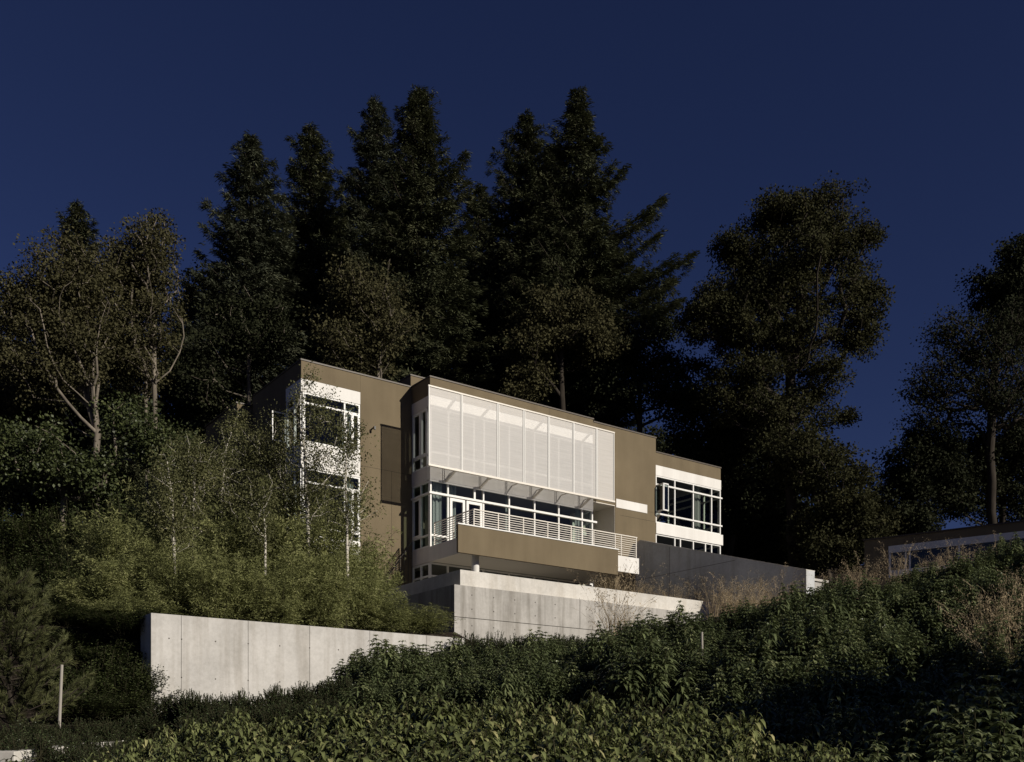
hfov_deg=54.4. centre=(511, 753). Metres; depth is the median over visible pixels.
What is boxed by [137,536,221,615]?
bamboo clump
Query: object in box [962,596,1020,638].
laurel shrub
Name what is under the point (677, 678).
laurel shrub
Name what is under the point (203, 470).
birch tree
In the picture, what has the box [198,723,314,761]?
dogwood shrub
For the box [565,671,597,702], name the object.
laurel shrub
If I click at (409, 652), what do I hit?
laurel shrub
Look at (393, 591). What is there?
bamboo clump
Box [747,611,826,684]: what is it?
laurel shrub
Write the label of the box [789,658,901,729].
laurel shrub
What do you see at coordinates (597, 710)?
dogwood shrub
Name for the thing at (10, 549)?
hillside bush
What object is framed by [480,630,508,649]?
box shrub
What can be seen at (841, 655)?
laurel shrub
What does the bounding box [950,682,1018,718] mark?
laurel shrub
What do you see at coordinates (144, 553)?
bamboo clump
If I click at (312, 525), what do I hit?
bamboo clump
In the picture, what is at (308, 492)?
birch tree
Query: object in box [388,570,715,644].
terrace wall
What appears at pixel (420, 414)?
window
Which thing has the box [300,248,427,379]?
broadleaf tree
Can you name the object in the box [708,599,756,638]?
laurel shrub
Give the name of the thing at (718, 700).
laurel shrub
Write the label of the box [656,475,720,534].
window
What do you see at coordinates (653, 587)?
dry grass clump
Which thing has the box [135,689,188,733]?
box shrub
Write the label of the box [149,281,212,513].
fir tree
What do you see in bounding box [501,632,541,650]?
box shrub
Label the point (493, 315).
tree
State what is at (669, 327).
broadleaf tree
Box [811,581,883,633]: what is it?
laurel shrub
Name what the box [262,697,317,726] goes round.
box shrub
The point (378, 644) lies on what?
laurel shrub
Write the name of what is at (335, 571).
bamboo clump
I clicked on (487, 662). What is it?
laurel shrub
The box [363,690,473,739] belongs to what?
dogwood shrub
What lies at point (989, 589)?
laurel shrub
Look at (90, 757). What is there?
dogwood shrub
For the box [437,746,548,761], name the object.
dogwood shrub
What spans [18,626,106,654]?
hillside bush
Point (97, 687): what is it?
hillside bush
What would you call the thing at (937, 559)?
dry grass clump
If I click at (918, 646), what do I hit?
laurel shrub
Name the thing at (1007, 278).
broadleaf tree
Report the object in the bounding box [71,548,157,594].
hillside bush
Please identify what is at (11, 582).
hillside bush
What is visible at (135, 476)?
fir tree
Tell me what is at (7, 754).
concrete kerb
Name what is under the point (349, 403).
window
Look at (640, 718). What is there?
dogwood shrub
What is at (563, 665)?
laurel shrub
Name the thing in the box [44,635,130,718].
hillside bush
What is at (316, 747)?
dogwood shrub
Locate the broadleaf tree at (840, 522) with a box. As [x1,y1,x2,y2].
[747,419,909,589]
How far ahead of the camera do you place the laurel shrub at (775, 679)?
15.45 m
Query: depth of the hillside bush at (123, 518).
39.20 m
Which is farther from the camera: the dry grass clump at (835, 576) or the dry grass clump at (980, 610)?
the dry grass clump at (835, 576)
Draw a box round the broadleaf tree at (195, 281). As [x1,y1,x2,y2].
[170,201,349,337]
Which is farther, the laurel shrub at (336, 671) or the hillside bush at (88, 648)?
the hillside bush at (88, 648)
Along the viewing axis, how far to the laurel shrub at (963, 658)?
15.53 m
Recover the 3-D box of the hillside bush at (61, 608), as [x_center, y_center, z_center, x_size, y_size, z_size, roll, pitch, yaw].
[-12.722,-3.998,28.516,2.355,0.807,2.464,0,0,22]
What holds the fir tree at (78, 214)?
on the ground
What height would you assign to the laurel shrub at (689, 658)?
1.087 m
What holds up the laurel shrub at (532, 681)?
on the ground
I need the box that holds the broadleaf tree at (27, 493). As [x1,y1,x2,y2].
[0,451,205,530]
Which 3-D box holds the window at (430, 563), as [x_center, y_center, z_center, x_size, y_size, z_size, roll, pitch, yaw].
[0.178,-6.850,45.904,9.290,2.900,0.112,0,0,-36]
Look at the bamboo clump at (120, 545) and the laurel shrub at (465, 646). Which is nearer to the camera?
the laurel shrub at (465, 646)
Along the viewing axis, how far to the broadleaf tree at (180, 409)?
62.70 m
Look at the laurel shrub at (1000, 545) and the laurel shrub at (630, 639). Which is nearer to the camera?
the laurel shrub at (630, 639)
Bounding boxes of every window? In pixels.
[272,410,285,442]
[286,392,301,447]
[286,468,301,531]
[302,392,359,451]
[302,467,359,542]
[412,408,427,472]
[412,481,428,551]
[412,563,428,581]
[429,479,592,545]
[429,562,592,586]
[430,406,592,494]
[572,511,590,543]
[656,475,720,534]
[656,483,668,511]
[656,534,720,553]
[667,491,717,530]
[889,546,959,577]
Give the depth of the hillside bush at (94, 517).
38.94 m
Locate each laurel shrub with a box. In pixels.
[329,651,374,682]
[335,648,390,689]
[335,675,399,718]
[348,634,401,658]
[349,639,426,700]
[361,663,410,711]
[365,640,431,668]
[381,653,435,688]
[381,669,449,715]
[396,642,438,663]
[407,645,463,678]
[418,664,488,715]
[420,654,457,699]
[431,633,476,672]
[437,650,492,689]
[448,667,506,712]
[452,639,481,657]
[463,658,532,715]
[468,638,506,667]
[472,665,505,696]
[477,639,524,673]
[485,641,565,700]
[503,629,552,670]
[506,655,572,713]
[522,627,565,663]
[537,662,597,711]
[543,658,585,680]
[551,636,580,659]
[557,639,597,669]
[561,650,597,683]
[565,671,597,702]
[571,620,617,667]
[586,625,644,660]
[588,657,602,678]
[588,661,647,706]
[593,620,666,681]
[594,629,696,713]
[604,613,654,645]
[632,610,666,634]
[635,631,681,668]
[646,656,689,700]
[649,600,707,650]
[659,612,727,662]
[669,626,711,665]
[671,641,718,693]
[677,656,723,700]
[680,669,745,721]
[681,628,727,671]
[686,644,759,692]
[697,651,776,725]
[698,613,732,639]
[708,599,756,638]
[708,684,809,755]
[710,621,781,660]
[713,632,748,661]
[727,597,760,635]
[732,644,819,714]
[739,596,792,640]
[741,631,790,675]
[741,675,806,738]
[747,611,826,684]
[752,703,855,760]
[756,582,813,631]
[760,611,813,661]
[778,645,843,702]
[782,581,829,618]
[782,610,865,663]
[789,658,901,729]
[791,589,865,638]
[803,580,831,597]
[805,625,874,665]
[809,575,857,602]
[810,630,885,687]
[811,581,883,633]
[824,699,926,761]
[825,569,883,609]
[841,630,927,691]
[849,602,924,670]
[850,688,989,761]
[853,593,902,633]
[856,743,933,761]
[858,577,908,612]
[864,625,953,695]
[871,584,928,629]
[878,575,917,598]
[884,672,1023,761]
[885,683,942,720]
[887,621,922,643]
[891,729,1023,761]
[897,578,965,620]
[898,669,962,718]
[899,564,929,591]
[907,593,972,653]
[910,571,972,617]
[914,562,945,590]
[915,627,979,681]
[915,684,980,732]
[921,558,977,592]
[934,552,996,586]
[934,588,992,644]
[935,669,1023,756]
[936,725,1023,761]
[945,569,1000,613]
[948,608,1023,681]
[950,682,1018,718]
[952,620,1004,660]
[961,548,1012,578]
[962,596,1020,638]
[966,565,1013,599]
[972,637,1023,692]
[979,533,1017,571]
[987,579,1023,627]
[988,645,1023,704]
[994,532,1023,580]
[999,562,1023,608]
[1006,612,1023,658]
[1008,547,1023,578]
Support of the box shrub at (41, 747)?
on the ground
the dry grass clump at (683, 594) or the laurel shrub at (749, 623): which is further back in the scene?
the dry grass clump at (683, 594)
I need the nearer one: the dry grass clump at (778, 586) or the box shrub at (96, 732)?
the box shrub at (96, 732)
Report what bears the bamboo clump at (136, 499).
on the ground
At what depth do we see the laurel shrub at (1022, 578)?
19.88 m
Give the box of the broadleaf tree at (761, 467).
[697,462,813,551]
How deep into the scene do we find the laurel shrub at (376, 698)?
17.41 m
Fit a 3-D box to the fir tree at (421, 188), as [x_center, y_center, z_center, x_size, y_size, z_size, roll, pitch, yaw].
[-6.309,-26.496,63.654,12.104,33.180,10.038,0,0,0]
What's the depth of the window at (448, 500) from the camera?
44.66 m
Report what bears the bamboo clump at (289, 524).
on the ground
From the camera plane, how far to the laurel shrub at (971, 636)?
16.67 m
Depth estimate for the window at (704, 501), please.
55.05 m
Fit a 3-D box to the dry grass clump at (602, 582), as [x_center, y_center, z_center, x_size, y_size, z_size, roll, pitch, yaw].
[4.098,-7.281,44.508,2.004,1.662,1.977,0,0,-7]
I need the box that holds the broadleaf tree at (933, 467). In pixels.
[858,416,985,554]
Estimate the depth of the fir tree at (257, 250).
65.08 m
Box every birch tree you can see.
[134,441,201,580]
[149,421,233,615]
[199,398,252,520]
[209,399,316,547]
[231,458,292,621]
[273,361,363,623]
[315,402,387,628]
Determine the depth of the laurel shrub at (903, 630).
18.82 m
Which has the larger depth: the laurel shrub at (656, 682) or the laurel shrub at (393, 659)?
the laurel shrub at (393, 659)
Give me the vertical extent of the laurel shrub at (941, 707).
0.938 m
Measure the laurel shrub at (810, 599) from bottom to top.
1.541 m
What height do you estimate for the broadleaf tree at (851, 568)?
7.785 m
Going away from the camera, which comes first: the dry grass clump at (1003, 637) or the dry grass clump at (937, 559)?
the dry grass clump at (1003, 637)
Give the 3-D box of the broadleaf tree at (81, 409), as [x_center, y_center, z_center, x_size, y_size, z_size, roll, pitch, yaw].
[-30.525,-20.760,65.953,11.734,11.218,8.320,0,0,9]
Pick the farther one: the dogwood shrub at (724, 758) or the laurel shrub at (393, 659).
the laurel shrub at (393, 659)
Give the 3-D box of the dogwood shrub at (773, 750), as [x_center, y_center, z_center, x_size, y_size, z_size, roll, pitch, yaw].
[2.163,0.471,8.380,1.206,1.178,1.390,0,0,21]
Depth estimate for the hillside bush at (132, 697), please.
23.80 m
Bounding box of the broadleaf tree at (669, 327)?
[476,225,685,531]
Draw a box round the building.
[863,520,1023,580]
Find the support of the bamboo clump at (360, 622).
on the ground
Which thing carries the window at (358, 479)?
in the modern house
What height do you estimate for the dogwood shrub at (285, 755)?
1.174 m
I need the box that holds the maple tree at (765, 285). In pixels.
[664,170,895,567]
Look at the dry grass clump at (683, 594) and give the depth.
45.85 m
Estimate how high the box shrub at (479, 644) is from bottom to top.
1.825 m
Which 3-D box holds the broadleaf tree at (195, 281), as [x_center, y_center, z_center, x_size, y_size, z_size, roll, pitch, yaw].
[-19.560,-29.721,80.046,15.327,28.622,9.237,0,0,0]
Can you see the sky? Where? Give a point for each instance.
(121, 108)
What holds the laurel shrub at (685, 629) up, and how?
on the ground
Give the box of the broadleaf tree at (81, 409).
[0,362,115,504]
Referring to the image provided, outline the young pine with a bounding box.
[0,562,95,732]
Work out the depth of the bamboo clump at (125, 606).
26.32 m
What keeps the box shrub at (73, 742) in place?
on the ground
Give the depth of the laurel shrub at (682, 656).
20.08 m
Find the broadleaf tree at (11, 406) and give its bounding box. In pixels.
[0,312,73,449]
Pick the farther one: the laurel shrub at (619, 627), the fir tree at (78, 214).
the fir tree at (78, 214)
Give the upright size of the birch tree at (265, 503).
5.402 m
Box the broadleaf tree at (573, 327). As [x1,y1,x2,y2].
[497,278,633,410]
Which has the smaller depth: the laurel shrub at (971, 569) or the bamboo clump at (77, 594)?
the laurel shrub at (971, 569)
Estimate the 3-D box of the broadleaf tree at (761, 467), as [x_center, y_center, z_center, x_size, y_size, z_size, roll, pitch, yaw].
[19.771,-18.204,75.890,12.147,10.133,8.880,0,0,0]
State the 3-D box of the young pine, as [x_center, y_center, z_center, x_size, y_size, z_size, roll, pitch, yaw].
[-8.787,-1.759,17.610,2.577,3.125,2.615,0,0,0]
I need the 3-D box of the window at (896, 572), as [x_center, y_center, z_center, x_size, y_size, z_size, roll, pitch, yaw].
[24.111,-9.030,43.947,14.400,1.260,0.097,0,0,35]
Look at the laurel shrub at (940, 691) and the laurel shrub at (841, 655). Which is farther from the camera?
the laurel shrub at (841, 655)
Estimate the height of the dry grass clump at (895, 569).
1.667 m
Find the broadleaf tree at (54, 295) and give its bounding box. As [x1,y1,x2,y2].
[0,224,133,523]
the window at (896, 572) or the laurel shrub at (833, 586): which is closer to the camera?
the laurel shrub at (833, 586)
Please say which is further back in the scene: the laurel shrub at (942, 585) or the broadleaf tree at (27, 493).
the broadleaf tree at (27, 493)
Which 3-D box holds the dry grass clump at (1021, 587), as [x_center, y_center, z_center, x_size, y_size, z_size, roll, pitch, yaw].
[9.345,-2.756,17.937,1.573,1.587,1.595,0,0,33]
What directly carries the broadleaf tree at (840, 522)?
on the ground
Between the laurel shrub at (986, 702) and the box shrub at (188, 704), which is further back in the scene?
the box shrub at (188, 704)
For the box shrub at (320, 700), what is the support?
on the ground
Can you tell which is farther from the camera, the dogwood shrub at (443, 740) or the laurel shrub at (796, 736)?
the laurel shrub at (796, 736)
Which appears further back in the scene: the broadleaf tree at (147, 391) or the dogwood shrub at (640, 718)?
the broadleaf tree at (147, 391)
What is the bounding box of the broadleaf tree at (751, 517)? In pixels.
[660,382,807,560]
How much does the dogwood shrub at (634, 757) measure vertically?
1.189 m
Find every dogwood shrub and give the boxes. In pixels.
[0,755,40,761]
[67,746,116,761]
[76,753,134,761]
[109,735,177,761]
[131,740,213,761]
[143,713,208,758]
[159,736,231,761]
[195,706,266,756]
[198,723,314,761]
[239,712,304,748]
[240,723,365,761]
[241,739,351,761]
[268,699,365,745]
[313,717,442,761]
[314,699,400,740]
[339,740,445,761]
[349,723,487,760]
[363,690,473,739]
[402,740,503,761]
[428,710,546,761]
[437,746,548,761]
[453,697,518,744]
[470,697,539,743]
[498,720,607,761]
[503,739,609,761]
[505,698,593,742]
[539,685,633,739]
[552,716,653,761]
[569,753,648,761]
[603,697,710,749]
[606,729,726,761]
[635,699,728,752]
[651,708,801,761]
[675,755,759,761]
[696,751,746,761]
[721,740,807,761]
[780,739,865,761]
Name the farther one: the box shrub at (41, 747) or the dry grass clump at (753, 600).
the dry grass clump at (753, 600)
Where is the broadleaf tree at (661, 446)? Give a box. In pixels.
[624,415,759,549]
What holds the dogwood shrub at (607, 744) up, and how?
on the ground
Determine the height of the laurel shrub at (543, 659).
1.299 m
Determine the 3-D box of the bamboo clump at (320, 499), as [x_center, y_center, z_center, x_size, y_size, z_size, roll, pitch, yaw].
[-8.113,-7.028,34.985,4.184,5.470,3.736,0,0,19]
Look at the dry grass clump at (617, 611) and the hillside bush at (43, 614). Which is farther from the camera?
the dry grass clump at (617, 611)
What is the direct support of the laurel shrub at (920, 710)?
on the ground
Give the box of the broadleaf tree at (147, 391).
[93,228,169,508]
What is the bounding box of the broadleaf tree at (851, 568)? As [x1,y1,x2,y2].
[801,499,863,573]
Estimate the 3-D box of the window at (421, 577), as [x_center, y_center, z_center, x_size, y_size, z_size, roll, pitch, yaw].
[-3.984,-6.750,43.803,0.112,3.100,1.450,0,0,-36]
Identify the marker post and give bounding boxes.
[701,632,702,658]
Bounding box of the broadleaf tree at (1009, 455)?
[930,409,1023,525]
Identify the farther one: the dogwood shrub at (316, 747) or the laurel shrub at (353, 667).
the laurel shrub at (353, 667)
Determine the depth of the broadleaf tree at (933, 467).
56.89 m
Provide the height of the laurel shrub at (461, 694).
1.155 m
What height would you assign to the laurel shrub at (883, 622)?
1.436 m
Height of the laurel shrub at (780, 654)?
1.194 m
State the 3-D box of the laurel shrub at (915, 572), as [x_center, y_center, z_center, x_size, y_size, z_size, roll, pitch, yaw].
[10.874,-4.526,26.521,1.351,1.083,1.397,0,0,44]
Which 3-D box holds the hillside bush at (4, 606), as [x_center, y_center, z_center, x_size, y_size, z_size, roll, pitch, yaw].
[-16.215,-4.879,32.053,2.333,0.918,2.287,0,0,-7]
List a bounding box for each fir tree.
[37,198,109,521]
[71,356,172,535]
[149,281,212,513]
[150,130,314,497]
[258,121,360,380]
[306,213,358,332]
[318,84,501,391]
[320,93,423,377]
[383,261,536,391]
[447,182,512,392]
[461,108,569,519]
[497,85,699,524]
[505,140,572,540]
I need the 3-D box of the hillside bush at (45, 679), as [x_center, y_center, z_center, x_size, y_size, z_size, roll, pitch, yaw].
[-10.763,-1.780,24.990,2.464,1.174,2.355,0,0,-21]
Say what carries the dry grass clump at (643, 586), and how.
on the terrace wall at (482, 604)
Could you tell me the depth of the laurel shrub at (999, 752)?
8.23 m
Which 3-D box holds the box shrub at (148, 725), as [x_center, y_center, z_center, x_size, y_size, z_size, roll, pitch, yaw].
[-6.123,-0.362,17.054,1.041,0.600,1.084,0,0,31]
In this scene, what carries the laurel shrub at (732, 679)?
on the ground
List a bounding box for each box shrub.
[0,728,70,761]
[1,736,17,749]
[5,716,63,741]
[41,741,109,761]
[49,717,101,741]
[51,729,100,752]
[57,719,122,743]
[74,738,120,761]
[95,716,141,742]
[102,733,148,754]
[110,713,156,739]
[121,717,182,741]
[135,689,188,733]
[168,688,222,733]
[170,706,223,737]
[184,693,240,720]
[205,687,254,712]
[216,702,277,726]
[226,691,293,722]
[255,683,305,716]
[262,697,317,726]
[284,680,333,713]
[293,677,341,703]
[293,692,359,721]
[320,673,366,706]
[448,630,485,653]
[463,631,496,656]
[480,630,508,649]
[490,633,524,656]
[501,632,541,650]
[546,632,580,644]
[564,634,594,650]
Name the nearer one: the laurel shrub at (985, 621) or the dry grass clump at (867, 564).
the laurel shrub at (985, 621)
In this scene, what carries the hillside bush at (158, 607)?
on the ground
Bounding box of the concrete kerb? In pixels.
[0,740,124,761]
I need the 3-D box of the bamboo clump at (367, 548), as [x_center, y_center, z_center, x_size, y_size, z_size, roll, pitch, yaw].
[-5.447,-5.722,33.001,3.167,3.846,3.302,0,0,30]
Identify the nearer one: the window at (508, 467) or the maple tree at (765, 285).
the window at (508, 467)
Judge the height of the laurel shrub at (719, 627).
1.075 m
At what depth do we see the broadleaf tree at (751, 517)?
62.85 m
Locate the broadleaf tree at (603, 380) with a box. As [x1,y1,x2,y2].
[565,315,746,457]
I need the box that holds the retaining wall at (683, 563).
[635,540,828,613]
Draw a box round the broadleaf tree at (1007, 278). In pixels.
[953,232,1023,353]
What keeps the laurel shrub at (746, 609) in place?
on the ground
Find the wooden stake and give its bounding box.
[58,665,62,726]
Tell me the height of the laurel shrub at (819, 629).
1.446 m
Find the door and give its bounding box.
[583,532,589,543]
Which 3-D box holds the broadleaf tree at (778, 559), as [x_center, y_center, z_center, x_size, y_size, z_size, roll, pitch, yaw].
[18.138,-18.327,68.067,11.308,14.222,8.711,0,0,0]
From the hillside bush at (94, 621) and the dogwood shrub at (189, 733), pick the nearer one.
the dogwood shrub at (189, 733)
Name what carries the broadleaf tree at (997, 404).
on the ground
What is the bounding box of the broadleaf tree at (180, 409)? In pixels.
[77,323,222,453]
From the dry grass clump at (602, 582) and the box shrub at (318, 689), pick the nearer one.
the box shrub at (318, 689)
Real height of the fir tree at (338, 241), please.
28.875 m
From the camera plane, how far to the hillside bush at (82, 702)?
22.27 m
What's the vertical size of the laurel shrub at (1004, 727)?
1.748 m
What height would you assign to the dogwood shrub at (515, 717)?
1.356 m
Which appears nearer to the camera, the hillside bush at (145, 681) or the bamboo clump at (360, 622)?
the hillside bush at (145, 681)
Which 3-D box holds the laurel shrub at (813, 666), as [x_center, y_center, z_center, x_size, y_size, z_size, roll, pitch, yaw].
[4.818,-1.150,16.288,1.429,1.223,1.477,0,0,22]
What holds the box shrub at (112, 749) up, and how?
on the ground
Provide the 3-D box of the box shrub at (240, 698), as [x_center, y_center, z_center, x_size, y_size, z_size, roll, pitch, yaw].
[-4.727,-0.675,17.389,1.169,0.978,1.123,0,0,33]
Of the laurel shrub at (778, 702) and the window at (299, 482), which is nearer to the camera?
the laurel shrub at (778, 702)
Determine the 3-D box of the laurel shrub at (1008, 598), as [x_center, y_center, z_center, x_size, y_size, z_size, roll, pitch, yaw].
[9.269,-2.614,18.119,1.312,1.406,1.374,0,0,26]
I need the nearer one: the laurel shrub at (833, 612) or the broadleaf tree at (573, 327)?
the laurel shrub at (833, 612)
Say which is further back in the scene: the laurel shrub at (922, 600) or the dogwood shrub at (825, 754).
the laurel shrub at (922, 600)
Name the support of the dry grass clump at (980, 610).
on the ground
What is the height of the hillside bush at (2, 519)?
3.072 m
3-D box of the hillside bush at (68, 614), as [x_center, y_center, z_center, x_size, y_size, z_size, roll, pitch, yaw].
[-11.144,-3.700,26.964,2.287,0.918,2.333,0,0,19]
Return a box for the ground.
[0,526,1023,740]
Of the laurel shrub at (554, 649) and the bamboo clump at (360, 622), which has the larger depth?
the bamboo clump at (360, 622)
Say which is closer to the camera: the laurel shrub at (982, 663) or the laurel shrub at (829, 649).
the laurel shrub at (982, 663)
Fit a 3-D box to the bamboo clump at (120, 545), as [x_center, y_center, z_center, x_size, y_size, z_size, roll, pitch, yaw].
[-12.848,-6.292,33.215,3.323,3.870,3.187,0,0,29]
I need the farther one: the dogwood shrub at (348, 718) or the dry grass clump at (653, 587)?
the dry grass clump at (653, 587)
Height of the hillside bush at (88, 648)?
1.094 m
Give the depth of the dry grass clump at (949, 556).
30.93 m
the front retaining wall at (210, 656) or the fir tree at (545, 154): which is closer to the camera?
the front retaining wall at (210, 656)
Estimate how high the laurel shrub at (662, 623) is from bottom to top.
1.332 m
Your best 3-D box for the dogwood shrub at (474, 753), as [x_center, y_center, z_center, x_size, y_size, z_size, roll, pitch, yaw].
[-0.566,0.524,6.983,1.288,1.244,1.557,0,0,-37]
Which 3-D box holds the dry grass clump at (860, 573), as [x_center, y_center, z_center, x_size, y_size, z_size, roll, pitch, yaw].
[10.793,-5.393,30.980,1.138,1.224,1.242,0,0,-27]
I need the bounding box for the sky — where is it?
[0,0,1023,564]
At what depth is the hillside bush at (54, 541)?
39.35 m
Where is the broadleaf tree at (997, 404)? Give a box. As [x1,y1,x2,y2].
[889,288,1023,523]
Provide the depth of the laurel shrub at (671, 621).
23.22 m
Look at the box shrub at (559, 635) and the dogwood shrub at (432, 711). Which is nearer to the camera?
the dogwood shrub at (432, 711)
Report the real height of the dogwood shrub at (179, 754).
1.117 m
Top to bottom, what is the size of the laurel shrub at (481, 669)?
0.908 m
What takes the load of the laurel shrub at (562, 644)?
on the ground
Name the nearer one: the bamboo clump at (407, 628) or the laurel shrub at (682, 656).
the laurel shrub at (682, 656)
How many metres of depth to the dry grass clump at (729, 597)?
39.81 m
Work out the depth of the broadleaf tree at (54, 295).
47.25 m
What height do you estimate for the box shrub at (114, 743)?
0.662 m
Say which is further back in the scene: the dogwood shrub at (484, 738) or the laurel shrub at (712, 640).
the laurel shrub at (712, 640)
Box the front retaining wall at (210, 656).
[140,613,464,708]
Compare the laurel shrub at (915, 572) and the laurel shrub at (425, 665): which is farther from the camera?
the laurel shrub at (915, 572)
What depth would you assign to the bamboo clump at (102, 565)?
28.66 m
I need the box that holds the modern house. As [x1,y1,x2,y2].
[205,358,722,591]
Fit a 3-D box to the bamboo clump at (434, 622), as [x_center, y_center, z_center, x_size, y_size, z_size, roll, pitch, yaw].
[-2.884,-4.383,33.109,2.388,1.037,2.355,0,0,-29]
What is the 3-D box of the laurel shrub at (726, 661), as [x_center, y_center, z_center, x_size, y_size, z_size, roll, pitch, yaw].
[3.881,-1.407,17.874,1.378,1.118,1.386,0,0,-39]
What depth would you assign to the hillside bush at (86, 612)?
26.42 m
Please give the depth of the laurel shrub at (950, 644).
16.44 m
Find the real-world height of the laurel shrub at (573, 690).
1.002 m
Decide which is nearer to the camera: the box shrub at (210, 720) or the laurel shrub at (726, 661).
the box shrub at (210, 720)
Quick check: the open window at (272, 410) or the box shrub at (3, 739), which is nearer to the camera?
the box shrub at (3, 739)
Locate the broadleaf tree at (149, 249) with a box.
[89,207,190,498]
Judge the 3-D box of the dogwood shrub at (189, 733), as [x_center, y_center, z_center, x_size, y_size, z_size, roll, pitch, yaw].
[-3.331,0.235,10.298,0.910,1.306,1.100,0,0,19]
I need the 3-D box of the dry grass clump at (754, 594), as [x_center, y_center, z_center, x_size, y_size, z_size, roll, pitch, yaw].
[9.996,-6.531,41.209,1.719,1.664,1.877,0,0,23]
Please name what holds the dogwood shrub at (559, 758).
on the ground
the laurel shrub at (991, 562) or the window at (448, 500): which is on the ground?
the laurel shrub at (991, 562)
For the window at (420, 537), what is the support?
in the modern house
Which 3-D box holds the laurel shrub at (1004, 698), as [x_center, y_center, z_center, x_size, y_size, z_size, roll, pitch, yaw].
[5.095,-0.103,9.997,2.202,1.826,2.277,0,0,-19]
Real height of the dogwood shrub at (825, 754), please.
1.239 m
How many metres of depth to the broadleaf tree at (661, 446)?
76.28 m
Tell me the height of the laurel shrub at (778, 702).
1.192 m
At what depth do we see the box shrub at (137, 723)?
16.83 m
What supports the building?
on the ground
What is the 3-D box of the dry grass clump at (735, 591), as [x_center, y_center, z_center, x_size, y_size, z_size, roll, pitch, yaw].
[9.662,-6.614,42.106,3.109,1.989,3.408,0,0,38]
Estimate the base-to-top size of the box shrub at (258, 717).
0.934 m
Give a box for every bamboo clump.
[40,569,128,617]
[51,509,135,586]
[71,551,158,610]
[72,597,157,633]
[74,497,170,585]
[104,584,189,615]
[105,522,187,605]
[115,477,220,612]
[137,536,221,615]
[163,502,290,618]
[168,475,267,568]
[169,524,248,617]
[176,541,257,619]
[204,549,289,621]
[215,474,343,569]
[220,506,326,619]
[238,567,320,624]
[254,506,366,623]
[260,542,333,624]
[264,478,374,625]
[288,564,360,628]
[292,549,371,628]
[305,519,402,629]
[330,569,401,630]
[340,539,409,630]
[353,592,419,632]
[382,602,430,633]
[404,602,463,634]
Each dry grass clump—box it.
[567,556,657,638]
[587,569,624,588]
[591,572,625,590]
[594,602,633,630]
[603,563,666,593]
[638,579,664,595]
[652,578,690,597]
[671,584,702,599]
[672,567,714,601]
[687,573,746,620]
[705,586,737,612]
[706,574,759,613]
[708,569,764,611]
[734,578,775,607]
[737,579,770,607]
[748,562,808,604]
[751,574,784,605]
[818,567,855,588]
[836,552,892,589]
[842,561,884,591]
[870,537,928,583]
[911,549,954,572]
[925,538,973,567]
[930,582,1023,646]
[938,605,1020,691]
[945,610,1023,690]
[952,574,1023,644]
[960,535,987,561]
[965,567,1023,641]
[988,563,1023,613]
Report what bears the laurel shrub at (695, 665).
on the ground
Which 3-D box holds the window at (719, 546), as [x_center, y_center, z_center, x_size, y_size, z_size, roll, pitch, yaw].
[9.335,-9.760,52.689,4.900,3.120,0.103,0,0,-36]
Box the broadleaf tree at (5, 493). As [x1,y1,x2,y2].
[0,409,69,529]
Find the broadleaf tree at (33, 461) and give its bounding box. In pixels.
[0,390,216,533]
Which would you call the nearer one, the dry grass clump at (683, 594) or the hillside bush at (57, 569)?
the hillside bush at (57, 569)
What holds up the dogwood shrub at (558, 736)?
on the ground
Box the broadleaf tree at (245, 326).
[169,276,303,420]
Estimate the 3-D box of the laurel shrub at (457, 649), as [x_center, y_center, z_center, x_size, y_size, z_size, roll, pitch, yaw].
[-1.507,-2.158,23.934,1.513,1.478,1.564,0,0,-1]
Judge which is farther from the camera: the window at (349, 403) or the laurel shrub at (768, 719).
the window at (349, 403)
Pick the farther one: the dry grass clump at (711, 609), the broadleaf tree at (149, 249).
the broadleaf tree at (149, 249)
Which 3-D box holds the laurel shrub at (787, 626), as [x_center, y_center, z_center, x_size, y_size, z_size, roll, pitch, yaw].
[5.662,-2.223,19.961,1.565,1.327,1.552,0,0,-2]
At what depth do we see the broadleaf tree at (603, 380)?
61.18 m
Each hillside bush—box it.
[0,499,78,570]
[0,502,28,563]
[0,510,51,576]
[0,550,51,588]
[0,570,16,595]
[0,594,31,615]
[0,597,67,623]
[4,565,66,601]
[8,534,73,599]
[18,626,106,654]
[21,688,136,724]
[24,497,115,571]
[30,549,108,603]
[35,598,101,626]
[37,664,113,695]
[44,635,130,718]
[55,603,128,632]
[62,604,139,632]
[66,636,146,674]
[68,493,142,558]
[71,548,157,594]
[72,681,160,722]
[74,651,164,720]
[78,609,150,639]
[85,690,163,721]
[90,604,161,636]
[96,468,164,553]
[96,661,181,714]
[122,605,190,615]
[126,489,200,584]
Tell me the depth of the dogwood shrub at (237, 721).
10.30 m
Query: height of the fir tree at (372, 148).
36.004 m
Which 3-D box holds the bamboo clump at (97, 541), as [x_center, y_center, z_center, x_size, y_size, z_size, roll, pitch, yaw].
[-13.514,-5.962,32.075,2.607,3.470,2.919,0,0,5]
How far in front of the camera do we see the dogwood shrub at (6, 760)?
8.60 m
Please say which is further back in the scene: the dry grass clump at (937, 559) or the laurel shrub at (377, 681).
the dry grass clump at (937, 559)
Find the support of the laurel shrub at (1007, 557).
on the ground
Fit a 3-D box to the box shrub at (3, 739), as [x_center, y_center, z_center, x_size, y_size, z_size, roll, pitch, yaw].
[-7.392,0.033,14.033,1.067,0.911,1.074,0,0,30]
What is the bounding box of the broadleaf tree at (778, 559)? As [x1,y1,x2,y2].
[698,380,861,575]
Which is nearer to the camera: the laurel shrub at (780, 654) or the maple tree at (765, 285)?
the laurel shrub at (780, 654)

